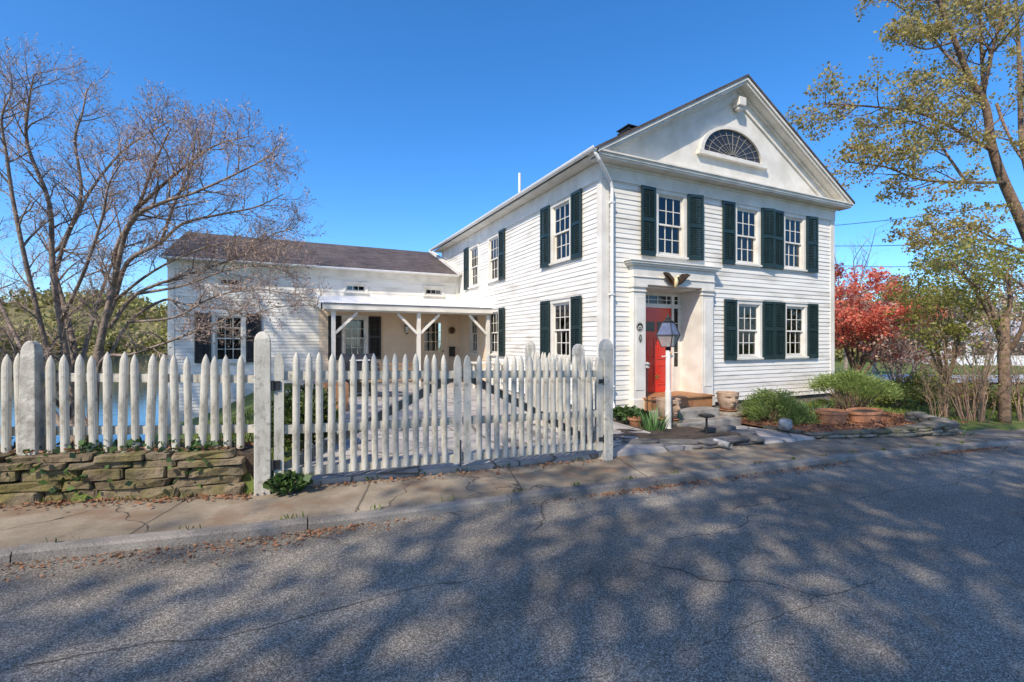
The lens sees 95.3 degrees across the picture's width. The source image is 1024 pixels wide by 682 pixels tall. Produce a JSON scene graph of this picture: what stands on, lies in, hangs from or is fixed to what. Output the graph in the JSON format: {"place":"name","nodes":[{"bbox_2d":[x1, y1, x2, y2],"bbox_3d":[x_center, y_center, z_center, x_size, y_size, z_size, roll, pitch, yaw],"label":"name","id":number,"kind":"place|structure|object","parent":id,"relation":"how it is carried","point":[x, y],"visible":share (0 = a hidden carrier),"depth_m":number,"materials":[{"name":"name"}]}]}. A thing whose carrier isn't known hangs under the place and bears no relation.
{"place":"outdoors","nodes":[
{"label":"outdoors","id":0,"kind":"place"},
{"bbox_2d":[0,354,167,446],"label":"lake","id":1,"kind":"structure","parent":0,"point":[142,389],"depth_m":23.97,"materials":[{"name":"blue liquid"}]},
{"bbox_2d":[0,304,167,353],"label":"hills","id":2,"kind":"structure","parent":0,"point":[84,322],"depth_m":115.95,"materials":[{"name":"green plant"}]},
{"bbox_2d":[0,286,440,354],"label":"wood","id":3,"kind":"object","parent":2,"relation":"on","point":[136,303],"visible":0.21,"depth_m":120.44,"materials":[{"name":"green plant"}]},
{"bbox_2d":[323,382,348,409],"bbox_3d":[-3.751,1.168,9.864,0.520,0.550,0.520,0,0,-26],"label":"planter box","id":4,"kind":"object","parent":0,"point":[325,385],"visible":0.34,"depth_m":9.72,"materials":[{"name":"brown wood"}]},
{"bbox_2d":[342,354,372,393],"bbox_3d":[-3.952,0.867,12.017,0.840,1.081,0.534,0,0,-26],"label":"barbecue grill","id":5,"kind":"object","parent":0,"point":[358,357],"visible":0.22,"depth_m":11.81,"materials":[{"name":"black metal"}]},
{"bbox_2d":[300,378,692,485],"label":"patio","id":6,"kind":"structure","parent":0,"point":[620,448],"depth_m":7.25,"materials":[{"name":"grey stone"}]},
{"bbox_2d":[271,383,336,422],"bbox_3d":[-3.666,1.103,8.109,1.131,0.733,1.187,0,0,-26],"label":"ground plant","id":7,"kind":"object","parent":6,"relation":"on","point":[287,402],"visible":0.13,"depth_m":8.00,"materials":[{"name":"green plant"}]},
{"bbox_2d":[271,394,338,455],"bbox_3d":[-2.878,1.112,6.460,1.067,0.815,1.023,0,0,-26],"label":"ground plant","id":8,"kind":"object","parent":6,"relation":"on","point":[288,437],"visible":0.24,"depth_m":6.28,"materials":[{"name":"green plant"}]},
{"bbox_2d":[360,362,421,382],"bbox_3d":[-3.125,0.972,12.024,1.500,0.950,0.505,0,0,-26],"label":"garden bench","id":9,"kind":"object","parent":6,"relation":"on","point":[390,368],"visible":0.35,"depth_m":12.15,"materials":[{"name":"brown wood"}]},
{"bbox_2d":[471,361,502,388],"bbox_3d":[-0.789,1.076,14.598,0.900,0.850,0.560,0,0,-26],"label":"potting table","id":10,"kind":"object","parent":6,"relation":"on","point":[483,362],"visible":0.24,"depth_m":14.54,"materials":[{"name":"paint"}]},
{"bbox_2d":[525,341,597,443],"bbox_3d":[0.842,0.855,8.115,0.190,1.707,2.503,0,0,-26],"label":"picket fence","id":11,"kind":"object","parent":6,"relation":"on","point":[578,351],"visible":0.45,"depth_m":7.88,"materials":[{"name":"white wood"}]},
{"bbox_2d":[0,444,1023,681],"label":"road","id":12,"kind":"structure","parent":0,"point":[907,568],"depth_m":3.17,"materials":[{"name":"grey asphalt"}]},
{"bbox_2d":[0,446,1017,581],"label":"dead leaves","id":13,"kind":"object","parent":12,"relation":"on","point":[352,525],"visible":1,"depth_m":4.12,"materials":[{"name":"brown plant"}]},
{"bbox_2d":[0,428,1023,548],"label":"sidewalk","id":14,"kind":"structure","parent":0,"point":[30,524],"depth_m":5.06,"materials":[{"name":"beige concrete"}]},
{"bbox_2d":[254,331,270,495],"bbox_3d":[-2.646,0.773,4.953,0.155,1.750,0.155,0,0,-26],"label":"gate post","id":15,"kind":"object","parent":14,"relation":"on","point":[262,406],"visible":0.84,"depth_m":4.88,"materials":[{"name":"white wood"}]},
{"bbox_2d":[271,352,461,475],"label":"gate","id":16,"kind":"structure","parent":15,"relation":"attached to","point":[375,421],"depth_m":5.36,"materials":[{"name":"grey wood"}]},
{"bbox_2d":[263,469,313,495],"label":"ground plant","id":17,"kind":"object","parent":14,"relation":"on","point":[288,482],"visible":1,"depth_m":4.89,"materials":[{"name":"green plant"}]},
{"bbox_2d":[0,437,603,514],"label":"wall leaves","id":18,"kind":"object","parent":14,"relation":"on","point":[63,502],"visible":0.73,"depth_m":4.69,"materials":[{"name":"brown plant"}]},
{"bbox_2d":[38,440,985,542],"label":"weeds","id":19,"kind":"object","parent":14,"relation":"on","point":[367,478],"visible":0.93,"depth_m":5.13,"materials":[{"name":"green plant"}]},
{"bbox_2d":[599,339,612,460],"bbox_3d":[1.383,0.878,6.888,0.155,1.810,0.155,0,0,-26],"label":"gate post","id":20,"kind":"object","parent":14,"relation":"on","point":[606,356],"visible":0.82,"depth_m":6.82,"materials":[{"name":"white wood"}]},
{"bbox_2d":[462,354,603,462],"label":"gate","id":21,"kind":"structure","parent":20,"relation":"attached to","point":[553,417],"depth_m":6.29,"materials":[{"name":"grey wood"}]},
{"bbox_2d":[713,439,732,448],"bbox_3d":[3.541,1.729,7.855,0.110,0.117,0.304,0,0,-29],"label":"drain pipe","id":22,"kind":"object","parent":14,"relation":"on","point":[725,444],"visible":0.81,"depth_m":7.78,"materials":[{"name":"white plastic"}]},
{"bbox_2d":[0,0,1023,347],"label":"sky","id":23,"kind":"structure","parent":0,"point":[414,121],"materials":[{"name":"blue"}]},
{"bbox_2d":[71,348,1023,529],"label":"ground","id":24,"kind":"structure","parent":0,"point":[248,479],"depth_m":12.39,"materials":[{"name":"green plant"}]},
{"bbox_2d":[0,317,167,351],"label":"wood","id":25,"kind":"object","parent":24,"relation":"on","point":[111,335],"visible":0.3,"depth_m":98.22,"materials":[{"name":"green plant"}]},
{"bbox_2d":[0,443,246,505],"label":"stone wall","id":26,"kind":"structure","parent":24,"relation":"on","point":[150,476],"depth_m":4.62,"materials":[{"name":"beige stone"}]},
{"bbox_2d":[0,341,253,454],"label":"picket fence","id":27,"kind":"object","parent":26,"relation":"on","point":[35,427],"visible":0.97,"depth_m":4.75,"materials":[{"name":"white wood"}]},
{"bbox_2d":[0,437,253,497],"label":"ivy","id":28,"kind":"object","parent":26,"relation":"on","point":[195,443],"visible":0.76,"depth_m":4.68,"materials":[{"name":"green plant"}]},
{"bbox_2d":[3,442,253,480],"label":"soil","id":29,"kind":"structure","parent":24,"relation":"on","point":[247,451],"depth_m":4.98,"materials":[{"name":"brown soil"}]},
{"bbox_2d":[0,399,284,474],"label":"bank grass","id":30,"kind":"structure","parent":24,"relation":"on","point":[235,419],"depth_m":7.98,"materials":[{"name":"green plant"}]},
{"bbox_2d":[0,32,335,443],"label":"bare tree","id":31,"kind":"object","parent":24,"relation":"on","point":[62,307],"visible":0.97,"depth_m":6.38,"materials":[{"name":"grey plant"}]},
{"bbox_2d":[159,74,854,426],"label":"house","id":32,"kind":"structure","parent":24,"relation":"on","point":[732,198],"depth_m":12.36,"materials":[{"name":"paint"}]},
{"bbox_2d":[211,312,246,364],"bbox_3d":[-9.296,-0.080,15.379,1.020,1.720,0.625,0,0,-26],"label":"window","id":33,"kind":"structure","parent":32,"relation":"in","point":[219,349],"depth_m":15.51,"materials":[{"name":"paint"}]},
{"bbox_2d":[216,274,245,289],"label":"window","id":34,"kind":"structure","parent":32,"relation":"in","point":[219,282],"depth_m":15.16,"materials":[{"name":"paint"}]},
{"bbox_2d":[341,315,368,353],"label":"window","id":35,"kind":"structure","parent":32,"relation":"in","point":[355,333],"depth_m":17.00,"materials":[{"name":"paint"}]},
{"bbox_2d":[342,281,368,294],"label":"window","id":36,"kind":"structure","parent":32,"relation":"in","point":[348,286],"depth_m":16.89,"materials":[{"name":"paint"}]},
{"bbox_2d":[421,319,444,370],"bbox_3d":[-3.118,0.270,18.199,0.940,2.220,0.391,0,0,-26],"label":"porch door","id":37,"kind":"structure","parent":32,"relation":"in","point":[429,338],"depth_m":18.25,"materials":[{"name":"beige paint"}]},
{"bbox_2d":[422,285,444,297],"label":"window","id":38,"kind":"structure","parent":32,"relation":"in","point":[435,291],"depth_m":18.14,"materials":[{"name":"paint"}]},
{"bbox_2d":[449,347,454,355],"bbox_3d":[-2.352,0.414,18.372,0.240,0.380,0.118,0,0,-26],"label":"mailbox","id":39,"kind":"object","parent":32,"relation":"attached to","point":[451,351],"visible":1,"depth_m":18.33,"materials":[{"name":"black metal"}]},
{"bbox_2d":[448,327,455,333],"bbox_3d":[-2.361,-0.421,18.392,0.300,0.304,0.060,0,0,-26],"label":"wall ornament","id":40,"kind":"object","parent":32,"relation":"attached to","point":[452,330],"depth_m":18.38,"materials":[{"name":"brown metal"}]},
{"bbox_2d":[468,241,478,290],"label":"window","id":41,"kind":"structure","parent":32,"relation":"in","point":[474,248],"depth_m":17.18,"materials":[{"name":"paint"}]},
{"bbox_2d":[468,315,478,355],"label":"window","id":42,"kind":"structure","parent":32,"relation":"in","point":[473,329],"depth_m":17.26,"materials":[{"name":"paint"}]},
{"bbox_2d":[486,231,499,284],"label":"window","id":43,"kind":"structure","parent":32,"relation":"in","point":[493,238],"depth_m":15.58,"materials":[{"name":"paint"}]},
{"bbox_2d":[490,308,499,357],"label":"window","id":44,"kind":"structure","parent":32,"relation":"in","point":[494,317],"depth_m":15.53,"materials":[{"name":"paint"}]},
{"bbox_2d":[549,193,572,267],"bbox_3d":[1.251,-2.717,11.651,0.175,1.645,1.040,0,0,-26],"label":"window","id":45,"kind":"structure","parent":32,"relation":"in","point":[560,208],"depth_m":11.75,"materials":[{"name":"paint"}]},
{"bbox_2d":[549,296,572,362],"bbox_3d":[1.454,-0.269,11.748,0.625,1.611,1.040,0,0,-26],"label":"window","id":46,"kind":"structure","parent":32,"relation":"in","point":[560,307],"depth_m":11.75,"materials":[{"name":"paint"}]},
{"bbox_2d":[636,322,642,330],"bbox_3d":[2.846,-0.314,10.396,0.200,0.200,0.023,0,0,-26],"label":"house plaque","id":47,"kind":"object","parent":32,"relation":"attached to","point":[639,326],"visible":1,"depth_m":10.38,"materials":[{"name":"white metal"}]},
{"bbox_2d":[646,307,671,392],"bbox_3d":[3.574,0.223,11.509,0.970,2.084,0.138,0,0,-26],"label":"front door","id":48,"kind":"structure","parent":32,"relation":"in","point":[654,316],"depth_m":11.52,"materials":[{"name":"red wood"}]},
{"bbox_2d":[655,187,688,261],"bbox_3d":[3.729,-2.717,11.013,1.040,1.645,0.175,0,0,-26],"label":"window","id":49,"kind":"structure","parent":32,"relation":"in","point":[671,205],"depth_m":11.06,"materials":[{"name":"paint"}]},
{"bbox_2d":[663,272,689,287],"bbox_3d":[3.779,-1.391,10.747,0.840,0.358,0.114,0,0,-26],"label":"eagle ornament","id":50,"kind":"object","parent":32,"relation":"attached to","point":[678,280],"visible":1,"depth_m":10.73,"materials":[{"name":"gold metal"}]},
{"bbox_2d":[696,126,768,169],"bbox_3d":[5.623,-4.975,11.826,2.500,0.870,0.110,0,0,-26],"label":"attic window","id":51,"kind":"structure","parent":32,"relation":"in","point":[725,143],"depth_m":11.83,"materials":[{"name":"paint"}]},
{"bbox_2d":[734,202,761,268],"bbox_3d":[6.099,-2.717,12.152,1.040,1.645,0.175,0,0,-26],"label":"window","id":52,"kind":"structure","parent":32,"relation":"in","point":[748,217],"depth_m":12.21,"materials":[{"name":"paint"}]},
{"bbox_2d":[736,299,763,361],"bbox_3d":[6.056,-0.269,12.381,1.040,1.611,0.625,0,0,-26],"label":"window","id":53,"kind":"structure","parent":32,"relation":"in","point":[749,312],"depth_m":12.23,"materials":[{"name":"paint"}]},
{"bbox_2d":[782,211,807,273],"bbox_3d":[7.812,-2.717,12.975,1.040,1.645,0.175,0,0,-26],"label":"window","id":54,"kind":"structure","parent":32,"relation":"in","point":[794,223],"depth_m":13.03,"materials":[{"name":"paint"}]},
{"bbox_2d":[784,302,808,360],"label":"window","id":55,"kind":"structure","parent":32,"relation":"in","point":[796,312],"depth_m":13.07,"materials":[{"name":"paint"}]},
{"bbox_2d":[0,439,1023,563],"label":"curb","id":56,"kind":"structure","parent":24,"relation":"on","point":[46,550],"depth_m":4.52,"materials":[{"name":"concrete"}]},
{"bbox_2d":[653,420,682,426],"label":"stone plinth","id":57,"kind":"structure","parent":24,"relation":"on","point":[674,423],"depth_m":9.46,"materials":[{"name":"grey stone"}]},
{"bbox_2d":[656,397,681,420],"bbox_3d":[3.229,1.408,9.644,0.500,0.440,0.513,0,0,4],"label":"clay pot","id":58,"kind":"object","parent":57,"relation":"on","point":[675,405],"visible":0.73,"depth_m":9.49,"materials":[{"name":"ceramic"}]},
{"bbox_2d":[613,420,742,439],"bbox_3d":[2.718,1.742,8.994,2.870,0.144,2.500,0,0,-26],"label":"planting bed","id":59,"kind":"object","parent":24,"relation":"on","point":[686,432],"visible":0.48,"depth_m":8.64,"materials":[{"name":"soil"}]},
{"bbox_2d":[613,405,644,422],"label":"ground plant","id":60,"kind":"object","parent":59,"relation":"on","point":[620,413],"visible":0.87,"depth_m":9.71,"materials":[{"name":"green plant"}]},
{"bbox_2d":[627,416,642,425],"bbox_3d":[2.503,1.636,9.441,0.330,0.180,0.330,0,0,-26],"label":"flower pot","id":61,"kind":"object","parent":59,"relation":"on","point":[633,421],"visible":0.73,"depth_m":9.34,"materials":[{"name":"ceramic"}]},
{"bbox_2d":[644,362,649,422],"bbox_3d":[2.829,1.083,9.768,0.140,1.293,0.136,0,0,-26],"label":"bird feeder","id":62,"kind":"object","parent":59,"relation":"on","point":[647,365],"visible":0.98,"depth_m":9.76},
{"bbox_2d":[634,404,669,430],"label":"iris clump","id":63,"kind":"object","parent":59,"relation":"on","point":[651,427],"visible":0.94,"depth_m":8.92,"materials":[{"name":"green plant"}]},
{"bbox_2d":[656,314,679,428],"bbox_3d":[3.095,0.634,9.251,0.353,2.352,0.353,0,0,44],"label":"lamp post","id":64,"kind":"object","parent":59,"relation":"on","point":[668,334],"visible":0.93,"depth_m":9.20,"materials":[{"name":"paint"}]},
{"bbox_2d":[698,413,714,433],"bbox_3d":[3.606,1.548,8.652,0.300,0.415,0.292,0,0,-26],"label":"path light","id":65,"kind":"object","parent":59,"relation":"on","point":[706,416],"visible":0.91,"depth_m":8.63,"materials":[{"name":"black metal"}]},
{"bbox_2d":[704,424,735,432],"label":"stone block","id":66,"kind":"structure","parent":24,"relation":"on","point":[720,428],"depth_m":8.95,"materials":[{"name":"stone"}]},
{"bbox_2d":[719,410,743,417],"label":"stone plinth","id":67,"kind":"structure","parent":24,"relation":"on","point":[738,414],"depth_m":10.62,"materials":[{"name":"beige stone"}]},
{"bbox_2d":[716,391,738,411],"bbox_3d":[5.002,1.394,10.787,0.490,0.432,0.535,0,0,-26],"label":"clay pot","id":68,"kind":"object","parent":67,"relation":"on","point":[727,401],"visible":1,"depth_m":10.64,"materials":[{"name":"ceramic"}]},
{"bbox_2d":[736,425,814,443],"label":"garden walk","id":69,"kind":"structure","parent":24,"relation":"on","point":[771,436],"depth_m":9.02,"materials":[{"name":"grey stone"}]},
{"bbox_2d":[613,424,764,448],"bbox_3d":[3.055,1.750,8.495,3.492,0.198,1.707,0,0,-26],"label":"stone edging","id":70,"kind":"object","parent":69,"relation":"on","point":[749,437],"visible":0.53,"depth_m":7.96,"materials":[{"name":"stone"}]},
{"bbox_2d":[741,406,968,435],"bbox_3d":[8.005,1.893,11.362,6.050,0.255,3.650,0,0,-26],"label":"mulch bed","id":71,"kind":"object","parent":24,"relation":"on","point":[748,422],"visible":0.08,"depth_m":10.17,"materials":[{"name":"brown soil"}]},
{"bbox_2d":[735,386,832,424],"bbox_3d":[5.913,1.478,10.560,1.956,0.946,1.905,0,0,-26],"label":"juniper","id":72,"kind":"object","parent":71,"relation":"on","point":[765,405],"visible":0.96,"depth_m":10.26,"materials":[{"name":"green plant"}]},
{"bbox_2d":[778,418,792,429],"bbox_3d":[5.522,1.688,9.442,0.252,0.247,0.339,0,0,37],"label":"garden rock","id":73,"kind":"object","parent":71,"relation":"on","point":[785,424],"visible":1,"depth_m":9.34,"materials":[{"name":"grey stone"}]},
{"bbox_2d":[802,398,838,408],"bbox_3d":[8.336,1.806,12.566,1.033,0.574,1.435,0,0,12],"label":"juniper","id":74,"kind":"object","parent":71,"relation":"on","point":[820,402],"visible":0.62,"depth_m":12.54,"materials":[{"name":"green plant"}]},
{"bbox_2d":[814,408,849,425],"bbox_3d":[7.059,1.681,10.324,0.770,0.300,0.599,0,0,-26],"label":"planter","id":75,"kind":"object","parent":71,"relation":"on","point":[839,416],"visible":0.9,"depth_m":10.10,"materials":[{"name":"ceramic"}]},
{"bbox_2d":[761,425,916,437],"bbox_3d":[6.742,1.869,9.416,3.000,0.160,0.967,0,0,4],"label":"stone edging","id":76,"kind":"object","parent":71,"relation":"on","point":[868,432],"visible":0.94,"depth_m":9.31,"materials":[{"name":"grey stone"}]},
{"bbox_2d":[802,366,909,409],"bbox_3d":[8.794,1.354,11.992,2.367,1.478,2.391,0,0,-26],"label":"juniper","id":77,"kind":"object","parent":71,"relation":"on","point":[865,384],"visible":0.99,"depth_m":11.71,"materials":[{"name":"green plant"}]},
{"bbox_2d":[846,407,883,423],"bbox_3d":[8.105,1.722,10.735,0.856,0.317,0.642,0,0,-26],"label":"planter","id":78,"kind":"object","parent":71,"relation":"on","point":[864,415],"visible":0.89,"depth_m":10.52,"materials":[{"name":"ceramic"}]},
{"bbox_2d":[835,211,897,371],"bbox_3d":[17.309,-2.289,24.486,5.649,9.512,4.771,0,0,-39],"label":"bare tree","id":79,"kind":"object","parent":24,"relation":"on","point":[845,357],"visible":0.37,"depth_m":23.61,"materials":[{"name":"brown plant"}]},
{"bbox_2d":[836,274,919,374],"bbox_3d":[24.101,-1.003,31.572,5.610,7.026,5.612,0,0,34],"label":"spring tree","id":80,"kind":"object","parent":24,"relation":"on","point":[873,368],"visible":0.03,"depth_m":30.73,"materials":[{"name":"red plant"}]},
{"bbox_2d":[835,263,953,400],"bbox_3d":[12.486,-0.311,16.702,5.281,5.326,4.753,0,0,-26],"label":"red maple","id":81,"kind":"object","parent":24,"relation":"on","point":[854,317],"visible":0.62,"depth_m":16.20,"materials":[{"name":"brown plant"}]},
{"bbox_2d":[874,382,925,409],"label":"green bush","id":82,"kind":"object","parent":24,"relation":"on","point":[912,392],"visible":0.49,"depth_m":14.73,"materials":[{"name":"green plant"}]},
{"bbox_2d":[783,0,1023,293],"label":"maple tree","id":83,"kind":"object","parent":24,"relation":"on","point":[934,32],"visible":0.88,"depth_m":15.67,"materials":[{"name":"green plant"}]},
{"bbox_2d":[835,283,979,386],"bbox_3d":[13.326,0.101,16.334,4.397,4.524,4.460,0,0,-26],"label":"blossom shrub","id":84,"kind":"object","parent":24,"relation":"on","point":[899,367],"visible":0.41,"depth_m":15.85,"materials":[{"name":"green plant"}]},
{"bbox_2d":[854,324,966,380],"bbox_3d":[16.783,0.603,20.027,3.512,3.595,3.802,0,0,-26],"label":"red shrub","id":85,"kind":"object","parent":24,"relation":"on","point":[917,358],"visible":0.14,"depth_m":19.82,"materials":[{"name":"brown plant"}]},
{"bbox_2d":[883,411,960,436],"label":"dry stone wall","id":86,"kind":"structure","parent":24,"relation":"on","point":[925,424],"depth_m":9.82,"materials":[{"name":"grey stone"}]},
{"bbox_2d":[891,369,959,405],"bbox_3d":[14.129,1.587,15.990,2.054,1.265,1.974,0,0,-26],"label":"green bush","id":87,"kind":"object","parent":24,"relation":"on","point":[910,380],"visible":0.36,"depth_m":15.79,"materials":[{"name":"green plant"}]},
{"bbox_2d":[830,387,1022,421],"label":"grass","id":88,"kind":"structure","parent":24,"relation":"on","point":[937,411],"depth_m":14.37,"materials":[{"name":"green plant"}]},
{"bbox_2d":[873,269,979,375],"bbox_3d":[23.831,-1.114,26.847,4.910,7.169,5.097,0,0,-26],"label":"spring tree","id":89,"kind":"object","parent":24,"relation":"on","point":[926,280],"visible":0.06,"depth_m":26.45,"materials":[{"name":"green plant"}]},
{"bbox_2d":[835,278,1023,362],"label":"wood","id":90,"kind":"object","parent":24,"relation":"on","point":[840,356],"visible":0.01,"depth_m":53.72,"materials":[{"name":"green plant"}]},
{"bbox_2d":[906,351,979,417],"bbox_3d":[11.347,1.139,12.325,1.487,2.006,0.847,0,0,7],"label":"dark shrub","id":91,"kind":"object","parent":24,"relation":"on","point":[940,396],"visible":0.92,"depth_m":12.35,"materials":[{"name":"brown plant"}]},
{"bbox_2d":[881,237,1021,416],"bbox_3d":[11.584,-0.249,12.666,2.618,4.986,3.132,0,0,-2],"label":"tree","id":92,"kind":"object","parent":24,"relation":"on","point":[943,328],"visible":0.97,"depth_m":12.36,"materials":[{"name":"green plant"}]},
{"bbox_2d":[917,368,997,416],"bbox_3d":[12.320,1.453,12.967,1.766,1.474,1.708,0,0,-13],"label":"bramble","id":93,"kind":"object","parent":24,"relation":"on","point":[971,397],"visible":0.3,"depth_m":12.76,"materials":[{"name":"brown plant"}]},
{"bbox_2d":[894,321,1023,365],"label":"house","id":94,"kind":"structure","parent":24,"relation":"on","point":[1014,351],"depth_m":44.10,"materials":[{"name":"paint"}]},
{"bbox_2d":[950,341,965,356],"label":"window","id":95,"kind":"structure","parent":94,"relation":"in","point":[952,341],"depth_m":44.20,"materials":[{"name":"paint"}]},
{"bbox_2d":[974,341,993,356],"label":"window","id":96,"kind":"structure","parent":94,"relation":"in","point":[985,341],"depth_m":44.04,"materials":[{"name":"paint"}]},
{"bbox_2d":[1012,341,1023,356],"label":"window","id":97,"kind":"structure","parent":94,"relation":"in","point":[1020,342],"depth_m":43.79,"materials":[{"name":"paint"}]},
{"bbox_2d":[897,274,1023,388],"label":"shrub","id":98,"kind":"object","parent":24,"relation":"on","point":[986,338],"visible":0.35,"depth_m":18.11,"materials":[{"name":"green plant"}]},
{"bbox_2d":[909,231,1023,422],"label":"rough tree","id":99,"kind":"object","parent":24,"relation":"on","point":[1004,414],"visible":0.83,"depth_m":11.75,"materials":[{"name":"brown plant"}]},
{"bbox_2d":[916,318,1023,422],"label":"bare shrub","id":100,"kind":"object","parent":24,"relation":"on","point":[981,395],"visible":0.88,"depth_m":12.11,"materials":[{"name":"brown plant"}]},
{"bbox_2d":[950,387,1021,408],"bbox_3d":[15.832,1.876,15.512,1.760,0.830,1.768,0,0,12],"label":"green bush","id":101,"kind":"object","parent":24,"relation":"on","point":[990,404],"visible":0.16,"depth_m":15.23,"materials":[{"name":"green plant"}]},
{"bbox_2d":[981,311,1023,420],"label":"bare shrub","id":102,"kind":"object","parent":24,"relation":"on","point":[1020,415],"visible":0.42,"depth_m":12.57,"materials":[{"name":"brown plant"}]},
{"bbox_2d":[987,379,1023,410],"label":"green bush","id":103,"kind":"object","parent":24,"relation":"on","point":[1012,401],"visible":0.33,"depth_m":14.64,"materials":[{"name":"green plant"}]},
{"bbox_2d":[802,401,833,417],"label":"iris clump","id":104,"kind":"object","parent":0,"point":[816,406],"visible":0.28,"depth_m":11.19,"materials":[{"name":"green plant"}]},
{"bbox_2d":[841,264,1003,266],"bbox_3d":[22.914,-4.369,25.501,0.033,1.825,13.890,0,0,-21],"label":"power line","id":105,"kind":"object","parent":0,"point":[891,266],"visible":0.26,"depth_m":27.38,"materials":[{"name":"black metal"}]},
{"bbox_2d":[835,202,1023,225],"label":"power line","id":106,"kind":"object","parent":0,"point":[901,218],"visible":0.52,"depth_m":25.46,"materials":[{"name":"black metal"}]},
{"bbox_2d":[868,374,1023,383],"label":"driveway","id":107,"kind":"structure","parent":0,"point":[960,381],"depth_m":28.59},
{"bbox_2d":[875,238,1020,245],"bbox_3d":[20.939,-5.122,23.501,0.033,2.074,13.466,0,0,-15],"label":"power line","id":108,"kind":"object","parent":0,"point":[947,243],"visible":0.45,"depth_m":24.89,"materials":[{"name":"black metal"}]}
]}

